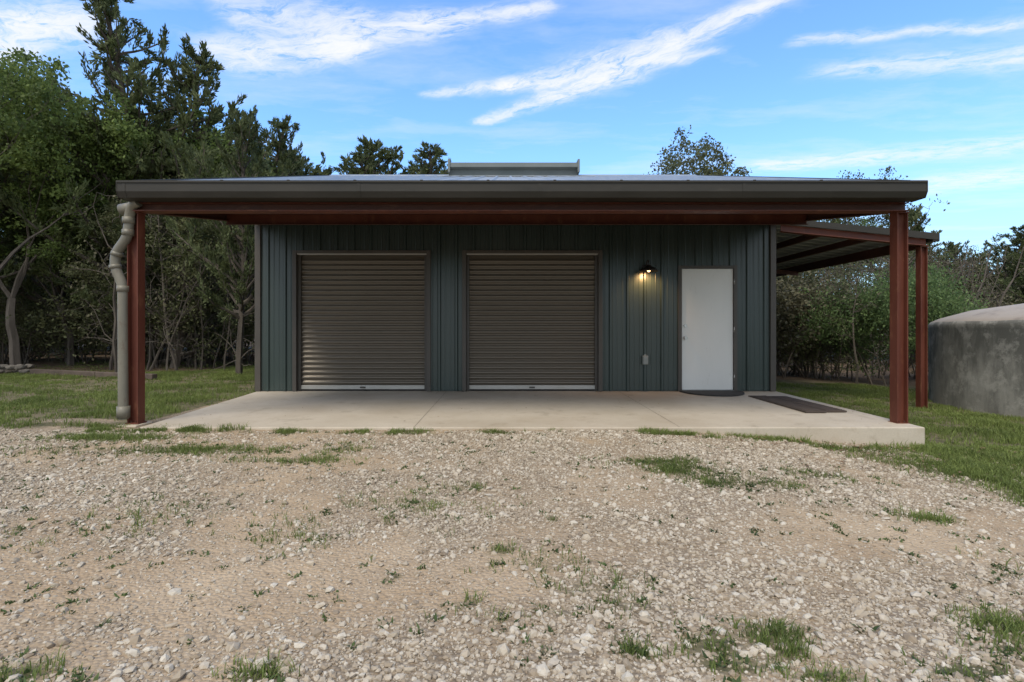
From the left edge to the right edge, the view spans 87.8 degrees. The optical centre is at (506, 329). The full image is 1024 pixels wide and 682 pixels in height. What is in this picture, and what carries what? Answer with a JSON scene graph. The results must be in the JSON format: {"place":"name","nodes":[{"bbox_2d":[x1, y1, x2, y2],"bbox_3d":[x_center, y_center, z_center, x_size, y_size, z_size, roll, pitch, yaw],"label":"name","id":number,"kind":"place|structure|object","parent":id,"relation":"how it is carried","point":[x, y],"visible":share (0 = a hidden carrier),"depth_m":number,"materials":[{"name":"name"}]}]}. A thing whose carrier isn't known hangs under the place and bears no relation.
{"place":"outdoors","nodes":[
{"label":"outdoors","id":0,"kind":"place"},
{"bbox_2d":[172,214,226,219],"bbox_3d":[-4.410,-2.021,7.942,0.012,1.183,2.955,0,0,0],"label":"porch rafter","id":1,"kind":"object","parent":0,"point":[219,216],"depth_m":7.90,"materials":[{"name":"red metal"}]},
{"bbox_2d":[155,214,228,220],"bbox_3d":[-4.410,-1.649,7.942,0.100,0.462,2.935,0,0,0],"label":"porch rafter flange","id":2,"kind":"object","parent":1,"relation":"attached to","point":[191,217],"visible":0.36,"depth_m":7.43,"materials":[{"name":"red metal"}]},
{"bbox_2d":[0,336,1023,681],"bbox_3d":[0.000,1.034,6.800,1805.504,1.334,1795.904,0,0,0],"label":"ground","id":3,"kind":"structure","parent":0,"point":[518,586],"depth_m":2.93,"materials":[{"name":"beige gravel"}]},
{"bbox_2d":[0,364,34,373],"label":"stone border","id":4,"kind":"object","parent":3,"relation":"on","point":[19,368],"visible":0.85,"depth_m":13.95,"materials":[{"name":"grey stone"}]},
{"bbox_2d":[0,112,41,283],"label":"cedar tree","id":5,"kind":"object","parent":3,"relation":"on","point":[10,272],"visible":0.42,"depth_m":15.28,"materials":[{"name":"green plant"}]},
{"bbox_2d":[0,159,109,365],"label":"oak tree","id":6,"kind":"object","parent":3,"relation":"on","point":[60,249],"visible":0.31,"depth_m":15.92,"materials":[{"name":"green plant"}]},
{"bbox_2d":[30,369,99,376],"bbox_3d":[-10.995,1.076,13.234,2.505,0.130,0.140,0,0,21],"label":"landscape timber","id":7,"kind":"object","parent":3,"relation":"on","point":[68,372],"visible":0.8,"depth_m":13.15,"materials":[{"name":"brown wood"}]},
{"bbox_2d":[0,47,151,270],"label":"oak tree","id":8,"kind":"object","parent":3,"relation":"on","point":[36,85],"visible":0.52,"depth_m":13.40,"materials":[{"name":"green plant"}]},
{"bbox_2d":[0,80,153,362],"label":"cedar tree","id":9,"kind":"object","parent":3,"relation":"on","point":[28,282],"visible":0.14,"depth_m":17.09,"materials":[{"name":"green plant"}]},
{"bbox_2d":[0,47,195,364],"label":"oak tree","id":10,"kind":"object","parent":3,"relation":"on","point":[50,135],"visible":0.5,"depth_m":14.85,"materials":[{"name":"green plant"}]},
{"bbox_2d":[0,0,221,360],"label":"cedar tree","id":11,"kind":"object","parent":3,"relation":"on","point":[106,13],"visible":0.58,"depth_m":15.62,"materials":[{"name":"green plant"}]},
{"bbox_2d":[95,372,156,379],"bbox_3d":[-8.922,1.080,12.482,1.866,0.130,0.140,0,0,19],"label":"landscape timber","id":12,"kind":"object","parent":3,"relation":"on","point":[147,375],"visible":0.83,"depth_m":12.53,"materials":[{"name":"wood"}]},
{"bbox_2d":[117,421,151,426],"bbox_3d":[-4.480,1.316,6.420,0.240,0.368,0.300,0,0,0],"label":"post footing","id":13,"kind":"object","parent":3,"relation":"on","point":[138,425],"visible":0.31,"depth_m":6.35,"materials":[{"name":"concrete"}]},
{"bbox_2d":[57,173,251,366],"bbox_3d":[-9.651,-1.541,15.163,5.014,5.789,2.810,0,0,-8],"label":"oak tree","id":14,"kind":"object","parent":3,"relation":"on","point":[182,227],"visible":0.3,"depth_m":14.54,"materials":[{"name":"green plant"}]},
{"bbox_2d":[71,205,254,367],"bbox_3d":[-9.786,-1.625,16.247,4.465,6.023,5.549,0,0,-22],"label":"cedar tree","id":15,"kind":"object","parent":3,"relation":"on","point":[107,299],"visible":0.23,"depth_m":15.39,"materials":[{"name":"green plant"}]},
{"bbox_2d":[55,33,282,364],"bbox_3d":[-10.112,-3.933,16.756,7.330,10.786,6.749,0,0,-25],"label":"cedar tree","id":16,"kind":"object","parent":3,"relation":"on","point":[202,64],"visible":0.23,"depth_m":16.77,"materials":[{"name":"green plant"}]},
{"bbox_2d":[151,108,280,360],"bbox_3d":[-11.690,-3.078,19.892,7.916,9.104,9.587,0,0,-23],"label":"tree","id":17,"kind":"object","parent":3,"relation":"on","point":[200,114],"visible":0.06,"depth_m":16.49,"materials":[{"name":"green plant"}]},
{"bbox_2d":[165,104,272,373],"bbox_3d":[-6.346,-2.175,13.418,3.471,7.072,3.196,0,0,41],"label":"cedar tree","id":18,"kind":"object","parent":3,"relation":"on","point":[239,128],"visible":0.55,"depth_m":13.19,"materials":[{"name":"green plant"}]},
{"bbox_2d":[209,114,300,361],"bbox_3d":[-8.746,-2.919,19.236,4.471,10.006,4.022,0,0,2],"label":"cedar tree","id":19,"kind":"object","parent":3,"relation":"on","point":[277,145],"visible":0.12,"depth_m":19.37,"materials":[{"name":"green plant"}]},
{"bbox_2d":[212,163,321,276],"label":"cedar tree","id":20,"kind":"object","parent":3,"relation":"on","point":[318,165],"depth_m":25.79,"materials":[{"name":"green plant"}]},
{"bbox_2d":[214,141,332,329],"bbox_3d":[-8.251,-2.969,20.551,5.403,8.907,6.715,0,0,-28],"label":"cedar tree","id":21,"kind":"object","parent":3,"relation":"on","point":[316,171],"visible":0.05,"depth_m":20.66,"materials":[{"name":"green plant"}]},
{"bbox_2d":[238,154,325,274],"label":"cedar tree","id":22,"kind":"object","parent":3,"relation":"on","point":[298,157],"visible":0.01,"depth_m":24.32,"materials":[{"name":"green plant"}]},
{"bbox_2d":[329,145,385,174],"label":"cedar tree","id":23,"kind":"object","parent":3,"relation":"on","point":[371,160],"visible":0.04,"depth_m":22.40,"materials":[{"name":"green plant"}]},
{"bbox_2d":[312,135,403,174],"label":"cedar tree","id":24,"kind":"object","parent":3,"relation":"on","point":[391,156],"visible":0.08,"depth_m":23.74,"materials":[{"name":"green plant"}]},
{"bbox_2d":[387,154,446,174],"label":"cedar tree","id":25,"kind":"object","parent":3,"relation":"on","point":[412,164],"visible":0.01,"depth_m":25.86,"materials":[{"name":"green plant"}]},
{"bbox_2d":[407,139,450,174],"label":"cedar tree","id":26,"kind":"object","parent":3,"relation":"on","point":[436,152],"visible":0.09,"depth_m":21.97,"materials":[{"name":"green plant"}]},
{"bbox_2d":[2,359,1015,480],"bbox_3d":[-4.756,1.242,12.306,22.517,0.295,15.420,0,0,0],"label":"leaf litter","id":27,"kind":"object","parent":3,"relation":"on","point":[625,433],"visible":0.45,"depth_m":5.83,"materials":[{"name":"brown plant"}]},
{"bbox_2d":[0,192,1023,383],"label":"undergrowth","id":28,"kind":"object","parent":3,"relation":"on","point":[105,331],"visible":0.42,"depth_m":15.56,"materials":[{"name":"green plant"}]},
{"bbox_2d":[0,161,1023,357],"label":"tree line","id":29,"kind":"object","parent":3,"relation":"on","point":[864,223],"visible":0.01,"depth_m":28.93,"materials":[{"name":"green plant"}]},
{"bbox_2d":[0,426,1023,681],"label":"grass tufts","id":30,"kind":"object","parent":3,"relation":"on","point":[674,464],"visible":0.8,"depth_m":3.65,"materials":[{"name":"green plant"}]},
{"bbox_2d":[0,430,1023,681],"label":"weeds","id":31,"kind":"object","parent":3,"relation":"on","point":[282,678],"visible":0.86,"depth_m":2.94,"materials":[{"name":"green plant"}]},
{"bbox_2d":[140,391,924,446],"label":"concrete slab","id":32,"kind":"structure","parent":3,"relation":"on","point":[510,410],"depth_m":7.00,"materials":[{"name":"beige concrete"}]},
{"bbox_2d":[125,212,146,423],"bbox_3d":[-4.470,-0.138,6.430,0.160,2.539,0.160,0,0,0],"label":"porch post","id":33,"kind":"object","parent":32,"relation":"on","point":[136,304],"visible":0.85,"depth_m":6.42,"materials":[{"name":"red metal"}]},
{"bbox_2d":[108,201,142,419],"bbox_3d":[-4.537,-0.246,6.343,0.399,2.631,0.173,0,0,0],"label":"downspout","id":34,"kind":"object","parent":33,"relation":"attached to","point":[123,407],"visible":0.99,"depth_m":6.31,"materials":[{"name":"paint"}]},
{"bbox_2d":[302,389,423,390],"bbox_3d":[-2.567,1.084,9.572,2.215,0.028,0.035,0,0,0],"label":"bottom seal","id":35,"kind":"object","parent":32,"relation":"on","point":[362,389],"visible":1,"depth_m":9.55,"materials":[{"name":"black rubber"}]},
{"bbox_2d":[261,225,768,390],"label":"front wall","id":36,"kind":"structure","parent":32,"relation":"on","point":[635,301],"depth_m":9.48,"materials":[{"name":"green metal"}]},
{"bbox_2d":[255,225,260,390],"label":"corner trim","id":37,"kind":"structure","parent":36,"relation":"attached to","point":[257,307],"depth_m":9.44,"materials":[{"name":"brown metal"}]},
{"bbox_2d":[292,250,297,390],"bbox_3d":[-3.760,-0.157,9.539,0.070,2.507,0.202,0,0,0],"label":"jamb","id":38,"kind":"object","parent":36,"relation":"attached to","point":[294,321],"visible":0.64,"depth_m":9.44,"materials":[{"name":"brown metal"}]},
{"bbox_2d":[298,255,301,390],"bbox_3d":[-3.699,-0.117,9.572,0.050,2.429,0.115,0,0,0],"label":"guide","id":39,"kind":"object","parent":38,"relation":"attached to","point":[299,321],"visible":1,"depth_m":9.52,"materials":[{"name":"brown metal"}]},
{"bbox_2d":[296,250,426,253],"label":"head trim","id":40,"kind":"structure","parent":36,"relation":"attached to","point":[361,251],"depth_m":9.44,"materials":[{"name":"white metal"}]},
{"bbox_2d":[301,255,423,384],"bbox_3d":[-2.567,-0.168,9.568,2.225,2.335,0.025,0,0,0],"label":"curtain","id":41,"kind":"object","parent":40,"relation":"hanging from","point":[362,319],"visible":1,"depth_m":9.57,"materials":[{"name":"brown metal"}]},
{"bbox_2d":[297,253,426,254],"bbox_3d":[-2.567,-1.343,9.495,2.305,0.020,0.070,0,0,0],"label":"head bar","id":42,"kind":"object","parent":36,"relation":"attached to","point":[361,254],"visible":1,"depth_m":9.46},
{"bbox_2d":[427,250,430,390],"bbox_3d":[-1.375,-0.157,9.539,0.070,2.507,0.202,0,0,0],"label":"jamb","id":43,"kind":"object","parent":36,"relation":"attached to","point":[428,320],"visible":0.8,"depth_m":9.44,"materials":[{"name":"brown metal"}]},
{"bbox_2d":[424,255,426,390],"bbox_3d":[-1.436,-0.117,9.572,0.050,2.429,0.115,0,0,0],"label":"guide","id":44,"kind":"object","parent":43,"relation":"attached to","point":[425,322],"visible":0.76,"depth_m":9.52,"materials":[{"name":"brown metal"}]},
{"bbox_2d":[462,250,465,390],"bbox_3d":[-0.745,-0.157,9.539,0.070,2.507,0.202,0,0,0],"label":"jamb","id":45,"kind":"object","parent":36,"relation":"attached to","point":[463,320],"visible":0.78,"depth_m":9.44,"materials":[{"name":"brown metal"}]},
{"bbox_2d":[466,255,469,390],"bbox_3d":[-0.684,-0.117,9.572,0.050,2.429,0.115,0,0,0],"label":"guide","id":46,"kind":"object","parent":45,"relation":"attached to","point":[467,321],"visible":1,"depth_m":9.52,"materials":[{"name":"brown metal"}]},
{"bbox_2d":[278,239,761,384],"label":"siding screws","id":47,"kind":"object","parent":36,"relation":"attached to","point":[552,239],"visible":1,"depth_m":9.48,"materials":[{"name":"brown metal"}]},
{"bbox_2d":[466,250,597,253],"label":"head trim","id":48,"kind":"structure","parent":36,"relation":"attached to","point":[531,251],"depth_m":9.44,"materials":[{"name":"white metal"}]},
{"bbox_2d":[469,255,594,384],"bbox_3d":[0.465,-0.168,9.568,2.260,2.335,0.025,0,0,0],"label":"curtain","id":49,"kind":"object","parent":48,"relation":"hanging from","point":[531,320],"visible":1,"depth_m":9.57,"materials":[{"name":"brown metal"}]},
{"bbox_2d":[466,253,597,254],"bbox_3d":[0.465,-1.343,9.495,2.340,0.020,0.070,0,0,0],"label":"head bar","id":50,"kind":"object","parent":36,"relation":"attached to","point":[532,254],"visible":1,"depth_m":9.46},
{"bbox_2d":[598,250,602,390],"bbox_3d":[1.675,-0.157,9.539,0.070,2.507,0.202,0,0,0],"label":"jamb","id":51,"kind":"object","parent":36,"relation":"attached to","point":[600,320],"visible":0.78,"depth_m":9.44,"materials":[{"name":"brown metal"}]},
{"bbox_2d":[594,255,597,390],"bbox_3d":[1.614,-0.117,9.572,0.050,2.429,0.115,0,0,0],"label":"guide","id":52,"kind":"object","parent":51,"relation":"attached to","point":[596,321],"visible":1,"depth_m":9.52,"materials":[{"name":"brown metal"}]},
{"bbox_2d":[642,354,647,364],"bbox_3d":[2.465,0.530,9.419,0.100,0.180,0.062,0,0,0],"label":"outlet box","id":53,"kind":"object","parent":36,"relation":"attached to","point":[644,359],"visible":1,"depth_m":9.39,"materials":[{"name":"grey plastic"}]},
{"bbox_2d":[639,260,657,271],"bbox_3d":[2.477,-1.109,9.264,0.320,0.221,0.369,0,0,0],"label":"wall lamp","id":54,"kind":"object","parent":36,"relation":"attached to","point":[648,267],"visible":1,"depth_m":9.18,"materials":[{"name":"brown metal"}]},
{"bbox_2d":[678,265,681,390],"bbox_3d":[3.087,-0.021,9.511,0.065,2.237,0.138,0,0,0],"label":"frame","id":55,"kind":"object","parent":36,"relation":"attached to","point":[679,327],"visible":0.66,"depth_m":9.44,"materials":[{"name":"brown metal"}]},
{"bbox_2d":[682,269,732,389],"bbox_3d":[3.580,-0.005,9.489,0.912,2.151,0.042,0,0,0],"label":"door leaf","id":56,"kind":"object","parent":55,"relation":"attached to","point":[707,331],"visible":1,"depth_m":9.47,"materials":[{"name":"white paint"}]},
{"bbox_2d":[682,265,733,268],"bbox_3d":[3.580,-1.111,9.512,0.918,0.053,0.136,0,0,0],"label":"door frame","id":57,"kind":"structure","parent":36,"relation":"attached to","point":[707,266],"depth_m":9.44,"materials":[{"name":"brown metal"}]},
{"bbox_2d":[769,225,775,390],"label":"corner trim","id":58,"kind":"structure","parent":36,"relation":"attached to","point":[772,307],"depth_m":9.44,"materials":[{"name":"grey metal"}]},
{"bbox_2d":[682,390,733,390],"bbox_3d":[3.580,1.086,9.475,0.918,0.024,0.110,0,0,0],"label":"threshold","id":59,"kind":"object","parent":32,"relation":"on","point":[707,390],"visible":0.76,"depth_m":9.42,"materials":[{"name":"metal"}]},
{"bbox_2d":[679,391,744,395],"bbox_3d":[3.600,1.089,9.081,1.080,0.021,0.658,0,0,0],"label":"door mat","id":60,"kind":"object","parent":32,"relation":"on","point":[722,393],"depth_m":8.99,"materials":[{"name":"black rubber"}]},
{"bbox_2d":[733,265,736,390],"bbox_3d":[4.072,-0.021,9.511,0.065,2.237,0.138,0,0,0],"label":"frame","id":61,"kind":"object","parent":32,"relation":"on","point":[735,326],"visible":0.5,"depth_m":9.44,"materials":[{"name":"brown metal"}]},
{"bbox_2d":[748,395,826,412],"bbox_3d":[4.140,1.097,7.950,0.280,0.026,1.700,0,0,0],"label":"door mat","id":62,"kind":"object","parent":32,"relation":"on","point":[796,406],"depth_m":7.70,"materials":[{"name":"grey rubber"}]},
{"bbox_2d":[769,396,846,411],"bbox_3d":[4.440,1.097,7.945,0.280,0.026,1.590,0,0,0],"label":"door mat","id":63,"kind":"object","parent":32,"relation":"on","point":[812,404],"depth_m":7.70,"materials":[{"name":"grey rubber"}]},
{"bbox_2d":[805,214,882,220],"bbox_3d":[4.740,-1.649,7.942,0.100,0.462,2.935,0,0,0],"label":"porch rafter flange","id":64,"kind":"object","parent":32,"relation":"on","point":[843,217],"visible":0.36,"depth_m":7.43,"materials":[{"name":"red metal"}]},
{"bbox_2d":[888,212,909,423],"bbox_3d":[4.745,-0.138,6.430,0.160,2.539,0.160,0,0,0],"label":"porch post","id":65,"kind":"object","parent":32,"relation":"on","point":[898,317],"visible":0.88,"depth_m":6.42,"materials":[{"name":"red metal"}]},
{"bbox_2d":[132,210,908,213],"bbox_3d":[0.165,-1.415,6.390,9.230,0.013,0.160,0,0,0],"label":"eave beam flange","id":66,"kind":"object","parent":65,"relation":"on","point":[517,211],"visible":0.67,"depth_m":6.35,"materials":[{"name":"red metal"}]},
{"bbox_2d":[137,204,904,209],"bbox_3d":[0.165,-1.511,6.380,9.230,0.178,0.010,0,0,0],"label":"eave beam web","id":67,"kind":"object","parent":66,"relation":"on","point":[522,207],"visible":0.36,"depth_m":6.38},
{"bbox_2d":[138,202,908,203],"bbox_3d":[0.165,-1.504,6.342,9.230,0.008,0.064,0,0,0],"label":"eave beam flange top","id":68,"kind":"object","parent":67,"relation":"on","point":[523,202],"visible":0.76,"depth_m":6.31,"materials":[{"name":"red metal"}]},
{"bbox_2d":[807,214,864,219],"bbox_3d":[4.740,-2.021,7.942,0.012,1.183,2.955,0,0,0],"label":"porch rafter","id":69,"kind":"object","parent":67,"relation":"attached to","point":[814,216],"visible":0.06,"depth_m":7.89,"materials":[{"name":"red metal"}]},
{"bbox_2d":[643,152,700,174],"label":"oak tree","id":70,"kind":"object","parent":3,"relation":"on","point":[671,167],"visible":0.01,"depth_m":25.66,"materials":[{"name":"green plant"}]},
{"bbox_2d":[648,125,751,175],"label":"oak tree","id":71,"kind":"object","parent":3,"relation":"on","point":[725,164],"visible":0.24,"depth_m":22.37,"materials":[{"name":"green plant"}]},
{"bbox_2d":[776,268,825,379],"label":"oak tree","id":72,"kind":"object","parent":3,"relation":"on","point":[811,281],"visible":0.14,"depth_m":16.05,"materials":[{"name":"green plant"}]},
{"bbox_2d":[776,221,939,407],"bbox_3d":[6.185,-0.198,13.290,2.770,3.499,8.020,0,0,0],"label":"lean to","id":73,"kind":"object","parent":3,"relation":"on","point":[812,245],"visible":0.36,"depth_m":9.41,"materials":[{"name":"brown metal"}]},
{"bbox_2d":[801,166,953,361],"bbox_3d":[17.259,-3.042,25.854,3.839,9.886,6.850,0,0,-37],"label":"oak tree","id":74,"kind":"object","parent":3,"relation":"on","point":[884,216],"visible":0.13,"depth_m":25.51,"materials":[{"name":"green plant"}]},
{"bbox_2d":[790,261,989,387],"bbox_3d":[9.903,0.016,13.527,3.723,3.434,4.701,0,0,-29],"label":"green shrub","id":75,"kind":"object","parent":3,"relation":"on","point":[937,305],"visible":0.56,"depth_m":13.65,"materials":[{"name":"green plant"}]},
{"bbox_2d":[839,203,970,334],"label":"cedar tree","id":76,"kind":"object","parent":3,"relation":"on","point":[915,214],"visible":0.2,"depth_m":21.31,"materials":[{"name":"green plant"}]},
{"bbox_2d":[837,260,987,377],"bbox_3d":[11.367,-0.092,14.859,3.434,3.847,4.337,0,0,37],"label":"green shrub","id":77,"kind":"object","parent":3,"relation":"on","point":[883,330],"visible":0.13,"depth_m":14.27,"materials":[{"name":"green plant"}]},
{"bbox_2d":[928,303,1023,418],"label":"concrete water tank","id":78,"kind":"object","parent":3,"relation":"on","point":[975,360],"visible":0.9,"depth_m":9.10,"materials":[{"name":"grey concrete"}]},
{"bbox_2d":[932,240,1022,298],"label":"cedar tree","id":79,"kind":"object","parent":3,"relation":"on","point":[950,245],"visible":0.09,"depth_m":24.03,"materials":[{"name":"green plant"}]},
{"bbox_2d":[954,224,1023,305],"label":"cedar tree","id":80,"kind":"object","parent":3,"relation":"on","point":[1014,241],"visible":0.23,"depth_m":21.99,"materials":[{"name":"green plant"}]},
{"bbox_2d":[985,239,1023,304],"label":"cedar tree","id":81,"kind":"object","parent":3,"relation":"on","point":[1006,282],"visible":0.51,"depth_m":20.44,"materials":[{"name":"green plant"}]},
{"bbox_3d":[0.165,1.352,13.450,9.110,0.496,7.860,0,0,0],"label":"foundation","id":82,"kind":"object","parent":3,"relation":"on","visible":0},
{"bbox_2d":[301,385,423,388],"bbox_3d":[-2.567,1.034,9.568,2.225,0.072,0.055,0,0,0],"label":"bottom bar","id":83,"kind":"object","parent":82,"relation":"on","point":[358,386],"visible":1,"depth_m":9.54,"materials":[{"name":"grey metal"}]},
{"bbox_2d":[469,385,594,388],"bbox_3d":[0.465,1.034,9.568,2.260,0.072,0.055,0,0,0],"label":"bottom bar","id":84,"kind":"object","parent":82,"relation":"on","point":[527,386],"visible":1,"depth_m":9.54,"materials":[{"name":"grey metal"}]},
{"bbox_2d":[469,389,594,390],"bbox_3d":[0.465,1.084,9.572,2.250,0.028,0.035,0,0,0],"label":"bottom seal","id":85,"kind":"object","parent":84,"relation":"attached to","point":[531,389],"visible":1,"depth_m":9.55,"materials":[{"name":"black rubber"}]},
{"bbox_2d":[0,360,1023,505],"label":"lawn grass","id":86,"kind":"structure","parent":0,"point":[1006,428],"depth_m":8.36,"materials":[{"name":"green plant"}]},
{"bbox_2d":[0,0,1023,286],"label":"sky","id":87,"kind":"structure","parent":0,"point":[932,91],"materials":[{"name":"blue"}]},
{"bbox_2d":[226,224,807,224],"bbox_3d":[0.165,-1.648,8.335,9.110,0.007,0.049,0,0,0],"label":"purlin flange","id":88,"kind":"object","parent":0,"point":[516,224],"visible":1,"depth_m":8.33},
{"bbox_3d":[0.165,-1.769,7.955,9.110,0.378,2.950,0,0,0],"label":"porch soffit","id":89,"kind":"object","parent":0,"visible":0},
{"bbox_2d":[227,214,806,223],"bbox_3d":[0.165,-1.731,8.364,9.110,0.158,0.008,0,0,0],"label":"purlin","id":90,"kind":"object","parent":89,"relation":"attached to","point":[516,218],"visible":1,"depth_m":8.36,"materials":[{"name":"red metal"}]},
{"bbox_2d":[199,175,849,179],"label":"roof","id":91,"kind":"structure","parent":89,"relation":"on","point":[513,177],"depth_m":9.50,"materials":[{"name":"grey metal"}]},
{"bbox_2d":[152,175,328,179],"bbox_3d":[-4.415,-2.734,13.510,0.050,2.348,14.380,0,0,0],"label":"rake","id":92,"kind":"object","parent":91,"relation":"attached to","point":[235,177],"visible":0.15,"depth_m":8.57,"materials":[{"name":"grey metal"}]},
{"bbox_2d":[448,159,450,174],"bbox_3d":[-1.405,-4.030,13.450,0.050,0.320,0.780,0,0,0],"label":"vent cap","id":93,"kind":"object","parent":91,"relation":"on","point":[449,169],"visible":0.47,"depth_m":13.06,"materials":[{"name":"metal"}]},
{"bbox_2d":[450,162,577,174],"bbox_3d":[0.190,-4.025,13.450,3.180,0.389,0.720,0,0,0],"label":"ridge vent","id":94,"kind":"object","parent":91,"relation":"on","point":[513,168],"visible":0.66,"depth_m":13.16,"materials":[{"name":"metal"}]},
{"bbox_2d":[116,180,927,201],"bbox_3d":[0.180,-1.607,6.186,9.240,0.187,0.257,0,0,0],"label":"gutter","id":95,"kind":"object","parent":91,"relation":"attached to","point":[522,190],"visible":0.97,"depth_m":6.07,"materials":[{"name":"grey metal"}]},
{"bbox_2d":[122,183,126,197],"bbox_3d":[-4.362,-1.591,6.083,0.035,0.162,0.034,0,0,0],"label":"gutter seam","id":96,"kind":"object","parent":95,"relation":"attached to","point":[123,191],"visible":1,"depth_m":6.07,"materials":[{"name":"grey metal"}]},
{"bbox_2d":[357,183,360,197],"bbox_3d":[-1.683,-1.591,6.083,0.035,0.162,0.034,0,0,0],"label":"gutter seam","id":97,"kind":"object","parent":95,"relation":"attached to","point":[358,190],"visible":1,"depth_m":6.07,"materials":[{"name":"grey metal"}]},
{"bbox_2d":[538,183,541,197],"bbox_3d":[0.388,-1.591,6.083,0.035,0.162,0.034,0,0,0],"label":"gutter seam","id":98,"kind":"object","parent":95,"relation":"attached to","point":[540,191],"visible":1,"depth_m":6.07,"materials":[{"name":"grey metal"}]},
{"bbox_2d":[742,183,745,197],"bbox_3d":[2.717,-1.591,6.083,0.035,0.162,0.034,0,0,0],"label":"gutter seam","id":99,"kind":"object","parent":95,"relation":"attached to","point":[744,190],"visible":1,"depth_m":6.07,"materials":[{"name":"grey metal"}]},
{"bbox_2d":[577,159,579,174],"bbox_3d":[1.785,-4.030,13.450,0.050,0.320,0.780,0,0,0],"label":"vent cap","id":100,"kind":"object","parent":91,"relation":"on","point":[578,168],"visible":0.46,"depth_m":13.06,"materials":[{"name":"metal"}]},
{"bbox_2d":[698,175,888,179],"bbox_3d":[4.775,-2.734,13.510,0.050,2.348,14.380,0,0,0],"label":"rake","id":101,"kind":"object","parent":91,"relation":"attached to","point":[800,177],"visible":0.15,"depth_m":8.57,"materials":[{"name":"grey metal"}]}
]}

